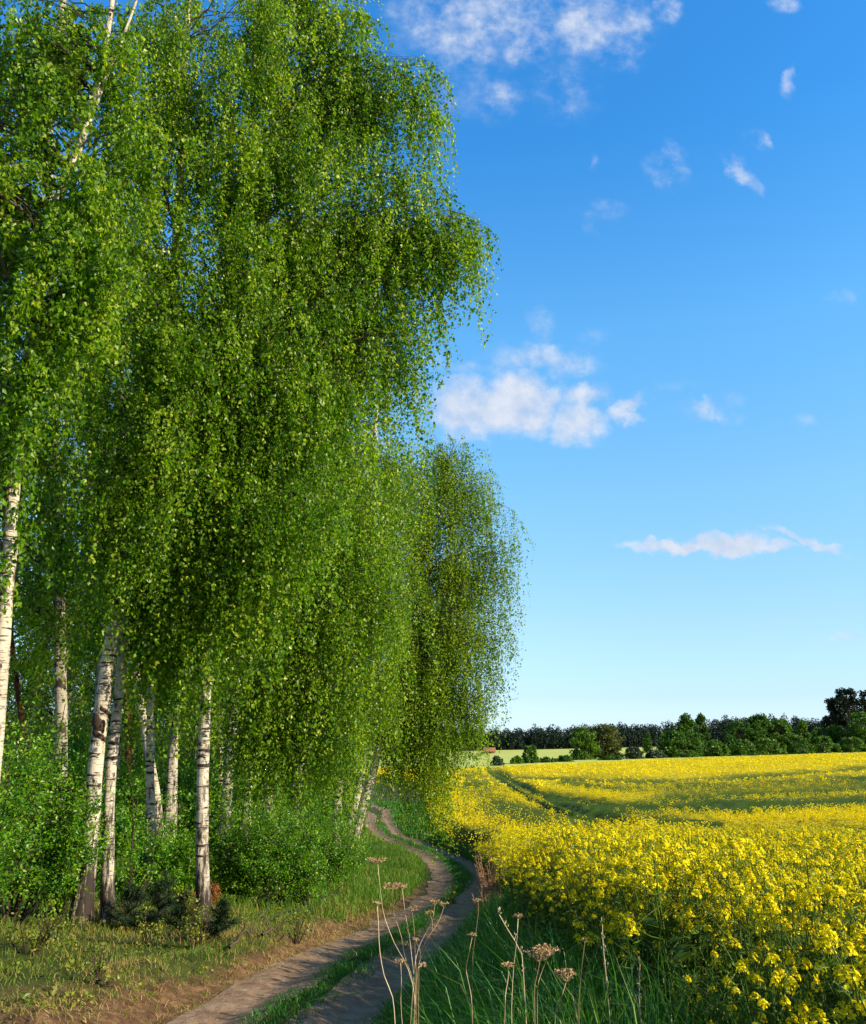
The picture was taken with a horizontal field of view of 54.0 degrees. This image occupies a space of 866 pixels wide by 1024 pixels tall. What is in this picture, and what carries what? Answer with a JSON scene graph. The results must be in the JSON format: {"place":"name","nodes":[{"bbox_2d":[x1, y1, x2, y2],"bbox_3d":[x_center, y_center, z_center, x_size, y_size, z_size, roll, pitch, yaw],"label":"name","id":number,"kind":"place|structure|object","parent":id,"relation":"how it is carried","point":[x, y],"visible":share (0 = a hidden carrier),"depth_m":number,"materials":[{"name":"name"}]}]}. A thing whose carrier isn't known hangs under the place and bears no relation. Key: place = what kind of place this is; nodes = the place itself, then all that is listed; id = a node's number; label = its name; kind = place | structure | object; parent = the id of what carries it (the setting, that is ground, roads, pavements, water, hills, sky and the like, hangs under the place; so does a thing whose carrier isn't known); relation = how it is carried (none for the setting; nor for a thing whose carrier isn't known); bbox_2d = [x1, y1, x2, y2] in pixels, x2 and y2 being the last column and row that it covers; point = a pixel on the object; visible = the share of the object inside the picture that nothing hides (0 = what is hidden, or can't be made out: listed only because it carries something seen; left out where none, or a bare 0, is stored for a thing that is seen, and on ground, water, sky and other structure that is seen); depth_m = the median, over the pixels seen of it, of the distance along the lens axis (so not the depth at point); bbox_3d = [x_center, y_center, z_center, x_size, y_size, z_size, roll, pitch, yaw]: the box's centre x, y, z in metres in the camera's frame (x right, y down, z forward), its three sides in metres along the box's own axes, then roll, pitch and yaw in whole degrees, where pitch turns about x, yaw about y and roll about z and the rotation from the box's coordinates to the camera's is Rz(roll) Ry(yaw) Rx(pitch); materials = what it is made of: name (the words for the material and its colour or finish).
{"place":"outdoors","nodes":[
{"label":"outdoors","id":0,"kind":"place"},
{"bbox_2d":[166,784,491,1023],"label":"dirt track","id":1,"kind":"structure","parent":0,"point":[234,1001],"depth_m":7.71,"materials":[{"name":"brown soil"}]},
{"bbox_2d":[0,753,847,1023],"bbox_3d":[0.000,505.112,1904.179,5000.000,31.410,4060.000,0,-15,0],"label":"ground","id":2,"kind":"structure","parent":0,"point":[144,1013],"depth_m":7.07,"materials":[{"name":"green plant"}]},
{"bbox_2d":[7,906,67,954],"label":"sapling","id":3,"kind":"object","parent":2,"relation":"on","point":[35,947],"visible":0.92,"depth_m":7.25,"materials":[{"name":"green plant"}]},
{"bbox_2d":[4,541,78,752],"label":"birch tree","id":4,"kind":"object","parent":2,"relation":"on","point":[35,683],"visible":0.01,"depth_m":35.06,"materials":[{"name":"green plant"}]},
{"bbox_2d":[0,729,83,908],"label":"leafy shrub","id":5,"kind":"object","parent":2,"relation":"on","point":[9,803],"visible":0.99,"depth_m":8.40,"materials":[{"name":"green plant"}]},
{"bbox_2d":[0,329,84,746],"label":"birch tree","id":6,"kind":"object","parent":2,"relation":"on","point":[15,617],"visible":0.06,"depth_m":22.25,"materials":[{"name":"green plant"}]},
{"bbox_2d":[1,415,93,765],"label":"birch tree","id":7,"kind":"object","parent":2,"relation":"on","point":[33,693],"visible":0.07,"depth_m":26.26,"materials":[{"name":"green plant"}]},
{"bbox_2d":[22,699,76,898],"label":"sapling","id":8,"kind":"object","parent":2,"relation":"on","point":[61,723],"visible":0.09,"depth_m":12.12,"materials":[{"name":"green plant"}]},
{"bbox_2d":[30,899,70,946],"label":"sapling","id":9,"kind":"object","parent":2,"relation":"on","point":[60,922],"visible":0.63,"depth_m":7.72,"materials":[{"name":"green plant"}]},
{"bbox_2d":[0,302,110,820],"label":"pine tree","id":10,"kind":"object","parent":2,"relation":"on","point":[18,693],"visible":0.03,"depth_m":17.16,"materials":[{"name":"plant"}]},
{"bbox_2d":[0,699,127,923],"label":"leafy shrub","id":11,"kind":"object","parent":2,"relation":"on","point":[72,854],"visible":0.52,"depth_m":9.06,"materials":[{"name":"green plant"}]},
{"bbox_2d":[3,288,125,751],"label":"birch tree","id":12,"kind":"object","parent":2,"relation":"on","point":[46,704],"visible":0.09,"depth_m":23.17,"materials":[{"name":"green plant"}]},
{"bbox_2d":[23,730,120,916],"bbox_3d":[-4.185,3.527,9.614,1.377,2.065,1.062,-4,-16,15],"label":"leafy shrub","id":13,"kind":"object","parent":2,"relation":"on","point":[64,895],"visible":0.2,"depth_m":9.54,"materials":[{"name":"green plant"}]},
{"bbox_2d":[0,0,145,819],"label":"birch tree","id":14,"kind":"object","parent":2,"relation":"on","point":[56,620],"visible":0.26,"depth_m":13.19,"materials":[{"name":"green plant"}]},
{"bbox_2d":[24,735,131,859],"bbox_3d":[-7.593,6.244,18.070,3.006,2.924,2.216,0,-15,0],"label":"leafy shrub","id":15,"kind":"object","parent":2,"relation":"on","point":[116,816],"visible":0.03,"depth_m":18.04,"materials":[{"name":"green plant"}]},
{"bbox_2d":[23,510,132,763],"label":"birch tree","id":16,"kind":"object","parent":2,"relation":"on","point":[87,704],"visible":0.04,"depth_m":28.16,"materials":[{"name":"green plant"}]},
{"bbox_2d":[29,693,143,845],"bbox_3d":[-10.275,7.864,25.441,3.798,4.916,3.741,0,-15,0],"label":"leafy shrub","id":17,"kind":"object","parent":2,"relation":"on","point":[75,754],"visible":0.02,"depth_m":25.78,"materials":[{"name":"green plant"}]},
{"bbox_2d":[66,728,125,908],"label":"sapling","id":18,"kind":"object","parent":2,"relation":"on","point":[99,870],"visible":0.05,"depth_m":10.36,"materials":[{"name":"green plant"}]},
{"bbox_2d":[14,293,181,860],"bbox_3d":[-7.704,0.758,20.703,3.861,15.163,4.247,10,-18,-33],"label":"birch tree","id":19,"kind":"object","parent":2,"relation":"on","point":[96,677],"visible":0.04,"depth_m":19.73,"materials":[{"name":"green plant"}]},
{"bbox_2d":[90,946,109,984],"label":"sapling","id":20,"kind":"object","parent":2,"relation":"on","point":[99,972],"visible":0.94,"depth_m":6.21,"materials":[{"name":"green plant"}]},
{"bbox_2d":[0,0,206,777],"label":"birch tree","id":21,"kind":"object","parent":2,"relation":"on","point":[55,238],"visible":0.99,"depth_m":9.40,"materials":[{"name":"green plant"}]},
{"bbox_2d":[31,206,193,870],"bbox_3d":[-6.588,-0.080,17.163,3.149,14.245,2.655,10,-18,-32],"label":"birch tree","id":22,"kind":"object","parent":2,"relation":"on","point":[156,781],"visible":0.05,"depth_m":16.29,"materials":[{"name":"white plant"}]},
{"bbox_2d":[48,700,193,799],"bbox_3d":[-12.606,10.213,34.642,6.472,5.975,4.864,10,-18,-31],"label":"leafy shrub","id":23,"kind":"object","parent":2,"relation":"on","point":[122,758],"visible":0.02,"depth_m":35.27,"materials":[{"name":"green plant"}]},
{"bbox_2d":[74,626,189,848],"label":"birch tree","id":24,"kind":"object","parent":2,"relation":"on","point":[133,724],"visible":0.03,"depth_m":24.87,"materials":[{"name":"green plant"}]},
{"bbox_2d":[105,880,161,930],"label":"pine seedling","id":25,"kind":"object","parent":2,"relation":"on","point":[134,893],"visible":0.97,"depth_m":9.10,"materials":[{"name":"green plant"}]},
{"bbox_2d":[54,248,220,874],"bbox_3d":[-5.027,0.463,14.419,3.494,11.247,2.144,0,-15,0],"label":"birch tree","id":26,"kind":"object","parent":2,"relation":"on","point":[150,795],"visible":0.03,"depth_m":13.60,"materials":[{"name":"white plant"}]},
{"bbox_2d":[105,664,170,811],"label":"birch tree","id":27,"kind":"object","parent":2,"relation":"on","point":[132,746],"visible":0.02,"depth_m":31.46,"materials":[{"name":"green plant"}]},
{"bbox_2d":[114,819,164,899],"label":"leafy shrub","id":28,"kind":"object","parent":2,"relation":"on","point":[135,873],"visible":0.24,"depth_m":12.03,"materials":[{"name":"green plant"}]},
{"bbox_2d":[99,750,185,859],"bbox_3d":[-8.139,8.092,22.753,2.714,3.295,3.330,-11,-19,36],"label":"leafy shrub","id":29,"kind":"object","parent":2,"relation":"on","point":[123,782],"visible":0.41,"depth_m":22.61,"materials":[{"name":"green plant"}]},
{"bbox_2d":[115,776,175,905],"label":"sapling","id":30,"kind":"object","parent":2,"relation":"on","point":[135,864],"visible":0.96,"depth_m":11.04,"materials":[{"name":"green plant"}]},
{"bbox_2d":[94,221,196,811],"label":"birch tree","id":31,"kind":"object","parent":2,"relation":"on","point":[127,752],"depth_m":23.60,"materials":[{"name":"white plant"}]},
{"bbox_2d":[0,0,298,922],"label":"birch tree","id":32,"kind":"object","parent":2,"relation":"on","point":[118,512],"visible":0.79,"depth_m":10.00,"materials":[{"name":"green plant"}]},
{"bbox_2d":[132,898,166,947],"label":"sapling","id":33,"kind":"object","parent":2,"relation":"on","point":[145,929],"visible":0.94,"depth_m":8.09,"materials":[{"name":"green plant"}]},
{"bbox_2d":[139,869,186,923],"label":"pine seedling","id":34,"kind":"object","parent":2,"relation":"on","point":[161,905],"visible":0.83,"depth_m":9.52,"materials":[{"name":"green plant"}]},
{"bbox_2d":[124,727,216,832],"bbox_3d":[-7.716,8.528,25.697,3.341,4.064,3.569,13,-20,-41],"label":"leafy shrub","id":35,"kind":"object","parent":2,"relation":"on","point":[180,775],"visible":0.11,"depth_m":25.71,"materials":[{"name":"green plant"}]},
{"bbox_2d":[123,811,222,900],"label":"leafy shrub","id":36,"kind":"object","parent":2,"relation":"on","point":[180,856],"visible":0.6,"depth_m":11.59,"materials":[{"name":"green plant"}]},
{"bbox_2d":[131,687,216,825],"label":"birch tree","id":37,"kind":"object","parent":2,"relation":"on","point":[195,751],"visible":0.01,"depth_m":28.83,"materials":[{"name":"green plant"}]},
{"bbox_2d":[131,703,223,798],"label":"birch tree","id":38,"kind":"object","parent":2,"relation":"on","point":[179,761],"visible":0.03,"depth_m":31.94,"materials":[{"name":"green plant"}]},
{"bbox_2d":[115,258,242,834],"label":"birch tree","id":39,"kind":"object","parent":2,"relation":"on","point":[175,789],"visible":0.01,"depth_m":20.97,"materials":[{"name":"white plant"}]},
{"bbox_2d":[161,889,205,934],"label":"pine seedling","id":40,"kind":"object","parent":2,"relation":"on","point":[179,909],"visible":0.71,"depth_m":8.90,"materials":[{"name":"green plant"}]},
{"bbox_2d":[127,496,241,846],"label":"birch tree","id":41,"kind":"object","parent":2,"relation":"on","point":[170,768],"visible":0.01,"depth_m":19.17,"materials":[{"name":"grey plant"}]},
{"bbox_2d":[172,882,201,934],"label":"sapling","id":42,"kind":"object","parent":2,"relation":"on","point":[189,899],"visible":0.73,"depth_m":8.81,"materials":[{"name":"green plant"}]},
{"bbox_2d":[164,763,227,883],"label":"sapling","id":43,"kind":"object","parent":2,"relation":"on","point":[183,810],"visible":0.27,"depth_m":12.19,"materials":[{"name":"green plant"}]},
{"bbox_2d":[180,903,214,948],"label":"sapling","id":44,"kind":"object","parent":2,"relation":"on","point":[201,937],"visible":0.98,"depth_m":8.00,"materials":[{"name":"green plant"}]},
{"bbox_2d":[163,747,243,852],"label":"leafy shrub","id":45,"kind":"object","parent":2,"relation":"on","point":[193,809],"visible":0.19,"depth_m":23.62,"materials":[{"name":"green plant"}]},
{"bbox_2d":[196,896,242,939],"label":"pine seedling","id":46,"kind":"object","parent":2,"relation":"on","point":[218,925],"visible":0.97,"depth_m":8.35,"materials":[{"name":"green plant"}]},
{"bbox_2d":[98,0,352,923],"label":"birch tree","id":47,"kind":"object","parent":2,"relation":"on","point":[178,626],"visible":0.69,"depth_m":10.12,"materials":[{"name":"green plant"}]},
{"bbox_2d":[185,796,296,907],"bbox_3d":[-2.607,4.786,11.963,1.397,1.496,1.451,-5,-16,18],"label":"leafy shrub","id":48,"kind":"object","parent":2,"relation":"on","point":[230,867],"visible":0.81,"depth_m":11.72,"materials":[{"name":"green plant"}]},
{"bbox_2d":[225,763,261,845],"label":"sapling","id":49,"kind":"object","parent":2,"relation":"on","point":[257,805],"visible":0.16,"depth_m":15.19,"materials":[{"name":"green plant"}]},
{"bbox_2d":[211,758,302,847],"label":"leafy shrub","id":50,"kind":"object","parent":2,"relation":"on","point":[254,795],"visible":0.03,"depth_m":24.72,"materials":[{"name":"green plant"}]},
{"bbox_2d":[228,902,300,948],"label":"fallen branch","id":51,"kind":"object","parent":2,"relation":"on","point":[231,945],"visible":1,"depth_m":8.33,"materials":[{"name":"wood"}]},
{"bbox_2d":[166,385,378,841],"bbox_3d":[-3.338,0.267,18.245,3.657,14.491,4.425,-13,-20,39],"label":"birch tree","id":52,"kind":"object","parent":2,"relation":"on","point":[220,719],"visible":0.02,"depth_m":16.79,"materials":[{"name":"green plant"}]},
{"bbox_2d":[167,134,392,865],"bbox_3d":[-3.479,-1.100,17.396,4.557,16.272,4.144,-4,-16,13],"label":"birch tree","id":53,"kind":"object","parent":2,"relation":"on","point":[227,778],"depth_m":15.79,"materials":[{"name":"white plant"}]},
{"bbox_2d":[245,801,330,907],"bbox_3d":[-2.000,4.834,11.801,1.221,1.540,1.243,4,-16,-14],"label":"leafy shrub","id":54,"kind":"object","parent":2,"relation":"on","point":[279,877],"visible":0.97,"depth_m":11.65,"materials":[{"name":"green plant"}]},
{"bbox_2d":[282,910,314,944],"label":"sapling","id":55,"kind":"object","parent":2,"relation":"on","point":[298,935],"visible":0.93,"depth_m":9.19,"materials":[{"name":"green plant"}]},
{"bbox_2d":[167,151,441,900],"bbox_3d":[-2.041,-0.759,14.177,4.076,13.598,2.613,7,-17,-23],"label":"birch tree","id":56,"kind":"object","parent":2,"relation":"on","point":[307,717],"visible":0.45,"depth_m":13.03,"materials":[{"name":"green plant"}]},
{"bbox_2d":[291,824,327,907],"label":"sapling","id":57,"kind":"object","parent":2,"relation":"on","point":[310,857],"visible":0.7,"depth_m":11.76,"materials":[{"name":"green plant"}]},
{"bbox_2d":[211,128,407,869],"bbox_3d":[-2.954,-1.200,19.693,4.637,18.210,5.100,-1,-15,3],"label":"birch tree","id":58,"kind":"object","parent":2,"relation":"on","point":[342,556],"depth_m":18.34,"materials":[{"name":"green plant"}]},
{"bbox_2d":[273,773,347,868],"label":"leafy shrub","id":59,"kind":"object","parent":2,"relation":"on","point":[300,812],"visible":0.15,"depth_m":17.61,"materials":[{"name":"green plant"}]},
{"bbox_2d":[308,773,348,833],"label":"leafy shrub","id":60,"kind":"object","parent":2,"relation":"on","point":[325,808],"visible":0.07,"depth_m":33.43,"materials":[{"name":"green plant"}]},
{"bbox_2d":[288,800,370,890],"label":"leafy shrub","id":61,"kind":"object","parent":2,"relation":"on","point":[336,859],"visible":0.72,"depth_m":14.77,"materials":[{"name":"green plant"}]},
{"bbox_2d":[176,0,503,928],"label":"birch tree","id":62,"kind":"object","parent":2,"relation":"on","point":[368,264],"visible":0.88,"depth_m":11.12,"materials":[{"name":"green plant"}]},
{"bbox_2d":[244,409,437,855],"bbox_3d":[-2.484,2.803,23.075,5.278,13.008,2.851,0,-15,0],"label":"birch tree","id":63,"kind":"object","parent":2,"relation":"on","point":[396,689],"visible":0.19,"depth_m":22.56,"materials":[{"name":"green plant"}]},
{"bbox_2d":[331,791,372,876],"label":"sapling","id":64,"kind":"object","parent":2,"relation":"on","point":[350,836],"visible":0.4,"depth_m":18.09,"materials":[{"name":"green plant"}]},
{"bbox_2d":[231,821,476,1023],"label":"track grass","id":65,"kind":"structure","parent":2,"relation":"on","point":[346,964],"depth_m":8.21,"materials":[{"name":"green plant"}]},
{"bbox_2d":[365,857,414,997],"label":"dry umbel plant","id":66,"kind":"object","parent":2,"relation":"on","point":[374,860],"visible":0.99,"depth_m":2.86,"materials":[{"name":"beige plant"}]},
{"bbox_2d":[383,882,448,1023],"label":"dry umbel plant","id":67,"kind":"object","parent":2,"relation":"on","point":[402,886],"visible":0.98,"depth_m":2.92,"materials":[{"name":"beige plant"}]},
{"bbox_2d":[6,713,861,752],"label":"pine forest","id":68,"kind":"object","parent":2,"relation":"on","point":[539,738],"visible":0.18,"depth_m":333.14,"materials":[{"name":"green plant"}]},
{"bbox_2d":[346,434,535,868],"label":"birch tree","id":69,"kind":"object","parent":2,"relation":"on","point":[461,585],"visible":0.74,"depth_m":26.45,"materials":[{"name":"green plant"}]},
{"bbox_2d":[474,849,508,903],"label":"dry dock plant","id":70,"kind":"object","parent":2,"relation":"on","point":[484,887],"visible":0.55,"depth_m":12.96,"materials":[{"name":"brown plant"}]},
{"bbox_2d":[497,907,526,1023],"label":"grass spike","id":71,"kind":"object","parent":2,"relation":"on","point":[521,952],"depth_m":2.72,"materials":[{"name":"plant"}]},
{"bbox_2d":[521,745,540,762],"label":"hedge bush","id":72,"kind":"object","parent":2,"relation":"on","point":[530,756],"visible":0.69,"depth_m":126.36,"materials":[{"name":"green plant"}]},
{"bbox_2d":[523,943,562,1023],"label":"dry umbel plant","id":73,"kind":"object","parent":2,"relation":"on","point":[548,952],"visible":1,"depth_m":2.25,"materials":[{"name":"beige plant"}]},
{"bbox_2d":[552,968,579,1018],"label":"dry umbel plant","id":74,"kind":"object","parent":2,"relation":"on","point":[563,971],"visible":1,"depth_m":2.16,"materials":[{"name":"beige plant"}]},
{"bbox_2d":[568,726,601,759],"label":"tree","id":75,"kind":"object","parent":2,"relation":"on","point":[583,738],"visible":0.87,"depth_m":140.93,"materials":[{"name":"green plant"}]},
{"bbox_2d":[325,798,846,1023],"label":"verge grass","id":76,"kind":"structure","parent":2,"relation":"on","point":[445,995],"depth_m":4.27,"materials":[{"name":"green plant"}]},
{"bbox_2d":[588,723,625,758],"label":"tree","id":77,"kind":"object","parent":2,"relation":"on","point":[607,737],"visible":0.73,"depth_m":143.35,"materials":[{"name":"green plant"}]},
{"bbox_2d":[352,752,865,1023],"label":"rapeseed field","id":78,"kind":"structure","parent":2,"relation":"on","point":[758,863],"depth_m":5.07,"materials":[{"name":"yellow plant"}]},
{"bbox_2d":[621,746,645,758],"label":"hedge bush","id":79,"kind":"object","parent":2,"relation":"on","point":[635,752],"visible":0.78,"depth_m":139.63,"materials":[{"name":"green plant"}]},
{"bbox_2d":[654,729,691,757],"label":"tree","id":80,"kind":"object","parent":2,"relation":"on","point":[673,741],"visible":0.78,"depth_m":143.67,"materials":[{"name":"green plant"}]},
{"bbox_2d":[674,712,707,756],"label":"tree","id":81,"kind":"object","parent":2,"relation":"on","point":[685,724],"visible":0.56,"depth_m":146.46,"materials":[{"name":"green plant"}]},
{"bbox_2d":[694,712,711,754],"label":"tree","id":82,"kind":"object","parent":2,"relation":"on","point":[701,727],"visible":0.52,"depth_m":150.86,"materials":[{"name":"green plant"}]},
{"bbox_2d":[702,739,730,756],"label":"hedge bush","id":83,"kind":"object","parent":2,"relation":"on","point":[722,749],"visible":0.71,"depth_m":145.43,"materials":[{"name":"green plant"}]},
{"bbox_2d":[721,720,762,754],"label":"tree","id":84,"kind":"object","parent":2,"relation":"on","point":[733,736],"visible":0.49,"depth_m":152.24,"materials":[{"name":"green plant"}]},
{"bbox_2d":[727,739,761,755],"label":"hedge bush","id":85,"kind":"object","parent":2,"relation":"on","point":[742,750],"visible":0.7,"depth_m":146.94,"materials":[{"name":"green plant"}]},
{"bbox_2d":[743,712,777,750],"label":"tree","id":86,"kind":"object","parent":2,"relation":"on","point":[760,723],"visible":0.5,"depth_m":154.03,"materials":[{"name":"green plant"}]},
{"bbox_2d":[753,738,787,754],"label":"hedge bush","id":87,"kind":"object","parent":2,"relation":"on","point":[767,748],"visible":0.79,"depth_m":148.68,"materials":[{"name":"green plant"}]},
{"bbox_2d":[766,718,798,752],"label":"tree","id":88,"kind":"object","parent":2,"relation":"on","point":[783,725],"visible":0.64,"depth_m":153.54,"materials":[{"name":"green plant"}]},
{"bbox_2d":[780,736,816,753],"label":"hedge bush","id":89,"kind":"object","parent":2,"relation":"on","point":[803,743],"visible":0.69,"depth_m":150.97,"materials":[{"name":"green plant"}]},
{"bbox_2d":[796,719,811,747],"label":"tree","id":90,"kind":"object","parent":2,"relation":"on","point":[802,728],"visible":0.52,"depth_m":157.53,"materials":[{"name":"green plant"}]},
{"bbox_2d":[809,735,842,752],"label":"hedge bush","id":91,"kind":"object","parent":2,"relation":"on","point":[818,743],"visible":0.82,"depth_m":153.71,"materials":[{"name":"green plant"}]},
{"bbox_2d":[820,697,852,737],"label":"pine tree","id":92,"kind":"object","parent":2,"relation":"on","point":[836,712],"visible":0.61,"depth_m":172.51,"materials":[{"name":"green plant"}]},
{"bbox_2d":[824,724,849,751],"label":"tree","id":93,"kind":"object","parent":2,"relation":"on","point":[835,734],"visible":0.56,"depth_m":159.54,"materials":[{"name":"green plant"}]},
{"bbox_2d":[834,687,865,735],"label":"pine tree","id":94,"kind":"object","parent":2,"relation":"on","point":[849,703],"visible":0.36,"depth_m":175.09,"materials":[{"name":"green plant"}]},
{"bbox_2d":[836,736,865,752],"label":"hedge bush","id":95,"kind":"object","parent":2,"relation":"on","point":[852,746],"visible":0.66,"depth_m":154.73,"materials":[{"name":"green plant"}]},
{"bbox_2d":[845,711,865,751],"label":"tree","id":96,"kind":"object","parent":2,"relation":"on","point":[859,731],"visible":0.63,"depth_m":157.43,"materials":[{"name":"green plant"}]},
{"bbox_2d":[850,690,865,726],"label":"pine tree","id":97,"kind":"object","parent":2,"relation":"on","point":[862,706],"visible":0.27,"depth_m":176.65,"materials":[{"name":"green plant"}]},
{"bbox_2d":[0,0,865,736],"label":"sky","id":98,"kind":"structure","parent":0,"point":[667,395],"materials":[{"name":"blue"}]},
{"bbox_2d":[358,746,865,767],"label":"barley field","id":99,"kind":"structure","parent":0,"point":[506,755],"depth_m":173.48,"materials":[{"name":"green plant"}]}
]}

